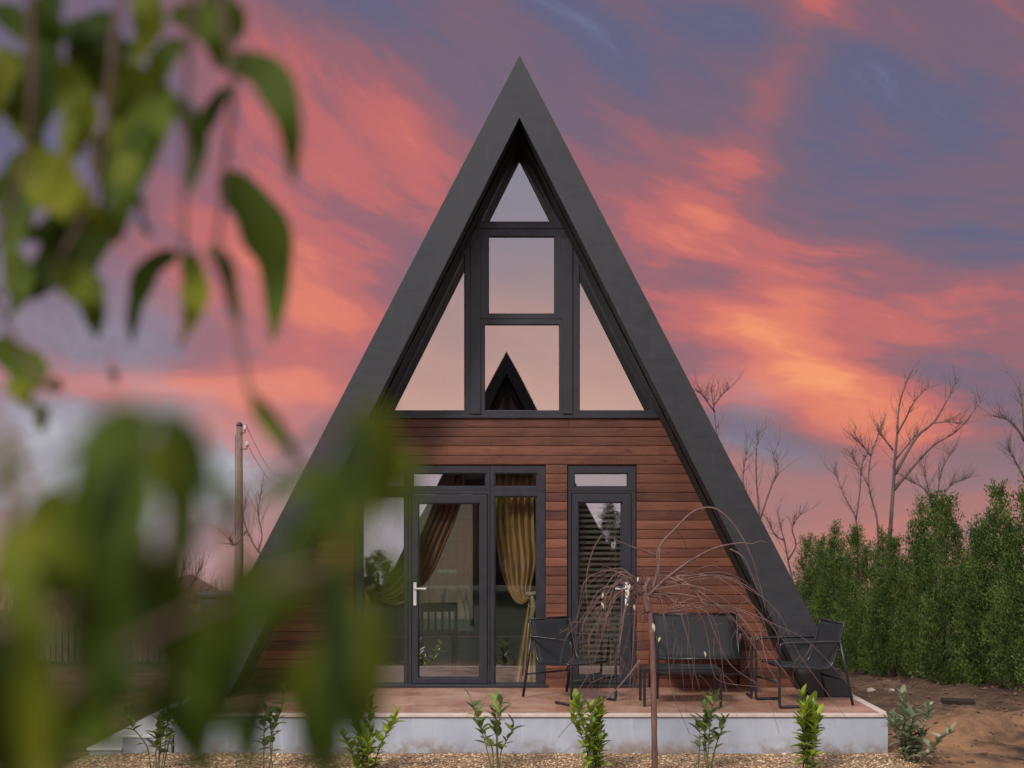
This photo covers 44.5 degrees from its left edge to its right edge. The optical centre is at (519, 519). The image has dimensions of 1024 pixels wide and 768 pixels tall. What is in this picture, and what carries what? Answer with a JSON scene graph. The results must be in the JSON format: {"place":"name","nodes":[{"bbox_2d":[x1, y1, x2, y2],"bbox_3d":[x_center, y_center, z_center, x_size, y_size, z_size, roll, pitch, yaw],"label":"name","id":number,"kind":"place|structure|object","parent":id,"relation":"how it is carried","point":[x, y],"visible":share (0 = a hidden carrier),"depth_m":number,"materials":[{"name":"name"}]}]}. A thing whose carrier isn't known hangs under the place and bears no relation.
{"place":"outdoors","nodes":[
{"label":"outdoors","id":0,"kind":"place"},
{"bbox_2d":[0,0,1023,618],"label":"sky","id":1,"kind":"structure","parent":0,"point":[821,200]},
{"bbox_2d":[53,619,1023,767],"bbox_3d":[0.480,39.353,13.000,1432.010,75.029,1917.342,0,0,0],"label":"ground","id":2,"kind":"structure","parent":0,"point":[969,722],"depth_m":12.63,"materials":[{"name":"soil"}]},
{"bbox_2d":[14,623,153,661],"bbox_3d":[-13.345,2.913,30.085,13.310,1.529,0.190,0,0,0],"label":"plank fence","id":3,"kind":"object","parent":2,"relation":"on","point":[147,654],"visible":0.01,"depth_m":30.00,"materials":[{"name":"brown wood"}]},
{"bbox_2d":[44,579,216,643],"bbox_3d":[-20.015,3.221,44.046,28.853,4.091,19.570,0,0,0],"label":"scrub","id":4,"kind":"object","parent":2,"relation":"on","point":[46,605],"depth_m":38.08,"materials":[{"name":"brown plant"}]},
{"bbox_2d":[189,574,215,597],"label":"distant house","id":5,"kind":"structure","parent":2,"relation":"on","point":[196,585],"depth_m":62.80,"materials":[{"name":"tile"}]},
{"bbox_2d":[190,546,220,599],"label":"bare tree","id":6,"kind":"object","parent":2,"relation":"on","point":[200,567],"visible":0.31,"depth_m":30.05,"materials":[{"name":"brown plant"}]},
{"bbox_2d":[209,591,215,599],"bbox_3d":[-3.780,1.658,16.195,0.680,1.440,0.490,0,0,0],"label":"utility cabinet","id":7,"kind":"object","parent":2,"relation":"on","point":[211,593],"visible":0.01,"depth_m":16.00,"materials":[{"name":"metal"}]},
{"bbox_2d":[0,0,427,767],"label":"leafy tree","id":8,"kind":"object","parent":2,"relation":"on","point":[78,552],"visible":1,"depth_m":0.52,"materials":[{"name":"green plant"}]},
{"bbox_2d":[207,472,268,554],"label":"bare tree","id":9,"kind":"object","parent":2,"relation":"on","point":[246,532],"visible":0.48,"depth_m":34.04,"materials":[{"name":"brown plant"}]},
{"bbox_2d":[235,422,268,561],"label":"utility pole","id":10,"kind":"object","parent":2,"relation":"on","point":[239,449],"visible":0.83,"depth_m":41.91,"materials":[{"name":"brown wood"}]},
{"bbox_2d":[75,753,930,767],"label":"gravel bed","id":11,"kind":"object","parent":2,"relation":"on","point":[464,761],"visible":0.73,"depth_m":10.83,"materials":[{"name":"beige gravel"}]},
{"bbox_2d":[123,702,169,767],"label":"shrub","id":12,"kind":"object","parent":11,"relation":"on","point":[158,733],"visible":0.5,"depth_m":10.41,"materials":[{"name":"green plant"}]},
{"bbox_2d":[263,697,285,767],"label":"shrub","id":13,"kind":"object","parent":11,"relation":"on","point":[276,717],"visible":0.44,"depth_m":10.43,"materials":[{"name":"green plant"}]},
{"bbox_2d":[348,704,405,767],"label":"shrub","id":14,"kind":"object","parent":11,"relation":"on","point":[360,756],"visible":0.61,"depth_m":10.29,"materials":[{"name":"green plant"}]},
{"bbox_2d":[464,688,524,767],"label":"shrub","id":15,"kind":"object","parent":11,"relation":"on","point":[496,728],"visible":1,"depth_m":10.46,"materials":[{"name":"green plant"}]},
{"bbox_2d":[565,688,611,767],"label":"shrub","id":16,"kind":"object","parent":11,"relation":"on","point":[594,728],"visible":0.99,"depth_m":10.31,"materials":[{"name":"green plant"}]},
{"bbox_2d":[553,507,850,767],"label":"weeping tree","id":17,"kind":"object","parent":11,"relation":"on","point":[646,596],"visible":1,"depth_m":10.33,"materials":[{"name":"red plant"}]},
{"bbox_2d":[687,688,729,767],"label":"shrub","id":18,"kind":"object","parent":11,"relation":"on","point":[705,722],"visible":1,"depth_m":10.45,"materials":[{"name":"green plant"}]},
{"bbox_2d":[791,683,825,767],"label":"shrub","id":19,"kind":"object","parent":11,"relation":"on","point":[809,718],"visible":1,"depth_m":10.36,"materials":[{"name":"green plant"}]},
{"bbox_2d":[883,684,956,763],"bbox_3d":[3.392,1.796,10.802,0.501,0.645,0.873,0,0,0],"label":"shrub","id":20,"kind":"object","parent":11,"relation":"on","point":[905,736],"visible":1,"depth_m":10.77,"materials":[{"name":"green plant"}]},
{"bbox_2d":[126,629,887,753],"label":"terrace","id":21,"kind":"structure","parent":2,"relation":"on","point":[439,720],"depth_m":11.22,"materials":[{"name":"concrete"}]},
{"bbox_2d":[242,55,852,696],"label":"frame house","id":22,"kind":"structure","parent":21,"relation":"on","point":[518,331],"depth_m":12.99,"materials":[{"name":"metal"}]},
{"bbox_2d":[364,474,464,609],"bbox_3d":[-1.139,0.384,13.215,1.125,1.975,0.149,0,0,-4],"label":"curtain","id":23,"kind":"object","parent":22,"relation":"hanging from","point":[437,527],"visible":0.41,"depth_m":13.23,"materials":[{"name":"brown fabric"}]},
{"bbox_2d":[420,603,457,674],"bbox_3d":[-0.920,1.318,14.050,0.420,0.800,0.420,0,0,-8],"label":"dining chair","id":24,"kind":"object","parent":22,"relation":"on","point":[435,608],"visible":0.81,"depth_m":13.86,"materials":[{"name":"brown wood"}]},
{"bbox_2d":[401,494,476,635],"bbox_3d":[-1.185,0.609,18.490,1.126,2.214,0.100,0,0,0],"label":"back window","id":25,"kind":"structure","parent":22,"relation":"in","point":[473,632],"depth_m":18.44,"materials":[{"name":"black metal"}]},
{"bbox_2d":[412,495,486,683],"bbox_3d":[-0.728,0.718,13.001,0.780,1.965,0.149,0,0,0],"label":"door","id":26,"kind":"structure","parent":22,"relation":"in","point":[481,500],"depth_m":13.00,"materials":[{"name":"black"}]},
{"bbox_2d":[355,466,546,687],"bbox_3d":[-0.728,0.588,13.015,2.028,2.302,0.140,0,0,0],"label":"patio window","id":27,"kind":"structure","parent":22,"relation":"in","point":[490,488],"depth_m":13.01,"materials":[{"name":"black metal"}]},
{"bbox_2d":[496,474,535,681],"bbox_3d":[-0.021,0.561,13.216,0.510,2.329,0.210,0,0,0],"label":"curtain","id":28,"kind":"object","parent":22,"relation":"hanging from","point":[516,531],"visible":0.81,"depth_m":13.24,"materials":[{"name":"gold fabric"}]},
{"bbox_2d":[386,140,658,417],"bbox_3d":[0.000,-2.503,13.015,2.902,2.892,0.120,0,0,0],"label":"gable window","id":29,"kind":"structure","parent":22,"relation":"in","point":[519,328],"depth_m":13.03,"materials":[{"name":"black"}]},
{"bbox_2d":[572,494,630,683],"bbox_3d":[0.853,0.713,13.001,0.614,1.976,0.149,0,0,0],"label":"door","id":30,"kind":"structure","parent":22,"relation":"in","point":[624,500],"depth_m":13.00,"materials":[{"name":"black"}]},
{"bbox_2d":[522,616,616,705],"bbox_3d":[0.479,1.348,12.107,0.583,0.783,0.758,0,0,-38],"label":"garden chair","id":31,"kind":"object","parent":21,"relation":"on","point":[548,648],"visible":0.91,"depth_m":12.21,"materials":[{"name":"metal"}]},
{"bbox_2d":[639,664,722,706],"bbox_3d":[1.520,1.562,11.850,0.740,0.353,0.430,0,0,0],"label":"coffee table","id":32,"kind":"object","parent":21,"relation":"on","point":[643,667],"visible":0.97,"depth_m":11.66,"materials":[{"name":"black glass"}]},
{"bbox_2d":[648,613,752,697],"bbox_3d":[1.800,1.348,12.534,0.943,0.783,0.758,0,0,0],"label":"garden sofa","id":33,"kind":"object","parent":21,"relation":"on","point":[725,635],"visible":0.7,"depth_m":12.75,"materials":[{"name":"fabric"}]},
{"bbox_2d":[754,618,853,708],"bbox_3d":[2.693,1.348,11.857,0.758,0.783,0.583,0,0,-12],"label":"garden chair","id":34,"kind":"object","parent":21,"relation":"on","point":[827,643],"visible":0.96,"depth_m":11.86,"materials":[{"name":"metal"}]},
{"bbox_2d":[44,566,977,629],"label":"distant woods","id":35,"kind":"object","parent":2,"relation":"on","point":[452,600],"visible":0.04,"depth_m":106.83,"materials":[{"name":"green plant"}]},
{"bbox_2d":[692,368,744,454],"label":"bare tree","id":36,"kind":"object","parent":2,"relation":"on","point":[707,399],"visible":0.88,"depth_m":25.99,"materials":[{"name":"brown plant"}]},
{"bbox_2d":[735,417,796,527],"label":"bare tree","id":37,"kind":"object","parent":2,"relation":"on","point":[772,482],"visible":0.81,"depth_m":26.99,"materials":[{"name":"brown plant"}]},
{"bbox_2d":[756,494,820,579],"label":"bare tree","id":38,"kind":"object","parent":2,"relation":"on","point":[783,539],"visible":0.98,"depth_m":24.92,"materials":[{"name":"grey plant"}]},
{"bbox_2d":[789,530,821,603],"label":"thuja tree","id":39,"kind":"object","parent":2,"relation":"on","point":[806,554],"visible":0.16,"depth_m":27.46,"materials":[{"name":"green plant"}]},
{"bbox_2d":[797,532,832,617],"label":"thuja tree","id":40,"kind":"object","parent":2,"relation":"on","point":[809,574],"visible":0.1,"depth_m":26.50,"materials":[{"name":"green plant"}]},
{"bbox_2d":[805,518,850,668],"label":"thuja tree","id":41,"kind":"object","parent":2,"relation":"on","point":[826,573],"visible":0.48,"depth_m":24.66,"materials":[{"name":"green plant"}]},
{"bbox_2d":[808,546,853,663],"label":"thuja tree","id":42,"kind":"object","parent":2,"relation":"on","point":[816,620],"visible":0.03,"depth_m":25.74,"materials":[{"name":"green plant"}]},
{"bbox_2d":[820,420,879,574],"bbox_3d":[8.723,0.577,32.899,1.370,6.341,0.952,0,0,42],"label":"bare tree","id":43,"kind":"object","parent":2,"relation":"on","point":[860,482],"visible":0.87,"depth_m":32.97,"materials":[{"name":"brown plant"}]},
{"bbox_2d":[829,521,871,671],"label":"thuja tree","id":44,"kind":"object","parent":2,"relation":"on","point":[855,540],"visible":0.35,"depth_m":23.78,"materials":[{"name":"green plant"}]},
{"bbox_2d":[838,537,878,674],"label":"thuja tree","id":45,"kind":"object","parent":2,"relation":"on","point":[864,553],"visible":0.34,"depth_m":22.82,"materials":[{"name":"green plant"}]},
{"bbox_2d":[838,411,888,548],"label":"bare tree","id":46,"kind":"object","parent":2,"relation":"on","point":[854,460],"visible":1,"depth_m":28.99,"materials":[{"name":"grey plant"}]},
{"bbox_2d":[866,688,875,691],"bbox_3d":[4.391,2.125,15.605,0.109,0.066,0.095,0,0,31],"label":"stone","id":47,"kind":"object","parent":2,"relation":"on","point":[871,690],"visible":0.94,"depth_m":15.57,"materials":[{"name":"white stone"}]},
{"bbox_2d":[846,523,900,675],"bbox_3d":[6.335,1.394,21.901,1.142,2.723,1.170,0,0,21],"label":"thuja tree","id":48,"kind":"object","parent":2,"relation":"on","point":[877,568],"visible":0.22,"depth_m":21.86,"materials":[{"name":"green plant"}]},
{"bbox_2d":[851,532,918,677],"bbox_3d":[6.262,1.484,21.021,1.214,2.568,1.187,0,0,38],"label":"thuja tree","id":49,"kind":"object","parent":2,"relation":"on","point":[880,618],"visible":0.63,"depth_m":20.94,"materials":[{"name":"green plant"}]},
{"bbox_2d":[884,494,945,680],"bbox_3d":[6.408,1.133,20.102,1.091,3.152,1.170,0,0,-32],"label":"thuja tree","id":50,"kind":"object","parent":2,"relation":"on","point":[902,594],"visible":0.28,"depth_m":20.07,"materials":[{"name":"green plant"}]},
{"bbox_2d":[868,360,987,575],"bbox_3d":[9.712,-0.176,30.098,3.133,7.370,1.488,0,0,0],"label":"bare tree","id":51,"kind":"object","parent":2,"relation":"on","point":[896,470],"visible":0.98,"depth_m":29.98,"materials":[{"name":"brown plant"}]},
{"bbox_2d":[895,490,967,681],"bbox_3d":[6.438,1.060,19.267,1.163,3.137,1.132,0,0,44],"label":"thuja tree","id":52,"kind":"object","parent":2,"relation":"on","point":[916,563],"visible":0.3,"depth_m":19.26,"materials":[{"name":"green plant"}]},
{"bbox_2d":[889,425,977,538],"bbox_3d":[10.944,0.562,32.941,2.552,6.361,1.336,0,0,16],"label":"bare tree","id":53,"kind":"object","parent":2,"relation":"on","point":[939,478],"visible":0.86,"depth_m":32.98,"materials":[{"name":"grey plant"}]},
{"bbox_2d":[843,674,1023,766],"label":"soil crumbs","id":54,"kind":"object","parent":2,"relation":"on","point":[938,756],"visible":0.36,"depth_m":14.27,"materials":[{"name":"brown soil"}]},
{"bbox_2d":[904,486,971,684],"bbox_3d":[6.258,1.038,18.312,1.143,3.091,1.184,0,0,-1],"label":"thuja tree","id":55,"kind":"object","parent":2,"relation":"on","point":[936,638],"visible":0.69,"depth_m":18.21,"materials":[{"name":"green plant"}]},
{"bbox_2d":[941,697,975,704],"bbox_3d":[4.981,2.062,14.200,0.360,0.055,0.120,2,3,8],"label":"plank","id":56,"kind":"object","parent":2,"relation":"on","point":[957,701],"visible":0.91,"depth_m":14.15,"materials":[{"name":"grey wood"}]},
{"bbox_2d":[943,509,1023,684],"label":"thuja tree","id":57,"kind":"object","parent":2,"relation":"on","point":[967,558],"visible":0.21,"depth_m":17.32,"materials":[{"name":"green plant"}]},
{"bbox_2d":[955,476,1023,689],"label":"thuja tree","id":58,"kind":"object","parent":2,"relation":"on","point":[977,586],"visible":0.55,"depth_m":16.39,"materials":[{"name":"green plant"}]},
{"bbox_2d":[975,372,1023,478],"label":"bare tree","id":59,"kind":"object","parent":2,"relation":"on","point":[1014,425],"visible":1,"depth_m":27.86,"materials":[{"name":"grey plant"}]},
{"bbox_2d":[977,469,1023,687],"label":"thuja tree","id":60,"kind":"object","parent":2,"relation":"on","point":[1010,551],"visible":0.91,"depth_m":15.44,"materials":[{"name":"green plant"}]},
{"bbox_2d":[1011,513,1023,689],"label":"thuja tree","id":61,"kind":"object","parent":2,"relation":"on","point":[1019,650],"visible":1,"depth_m":14.78,"materials":[{"name":"green plant"}]},
{"bbox_2d":[141,680,1002,767],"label":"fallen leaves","id":62,"kind":"object","parent":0,"point":[661,767],"visible":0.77,"depth_m":10.79,"materials":[{"name":"brown plant"}]}
]}

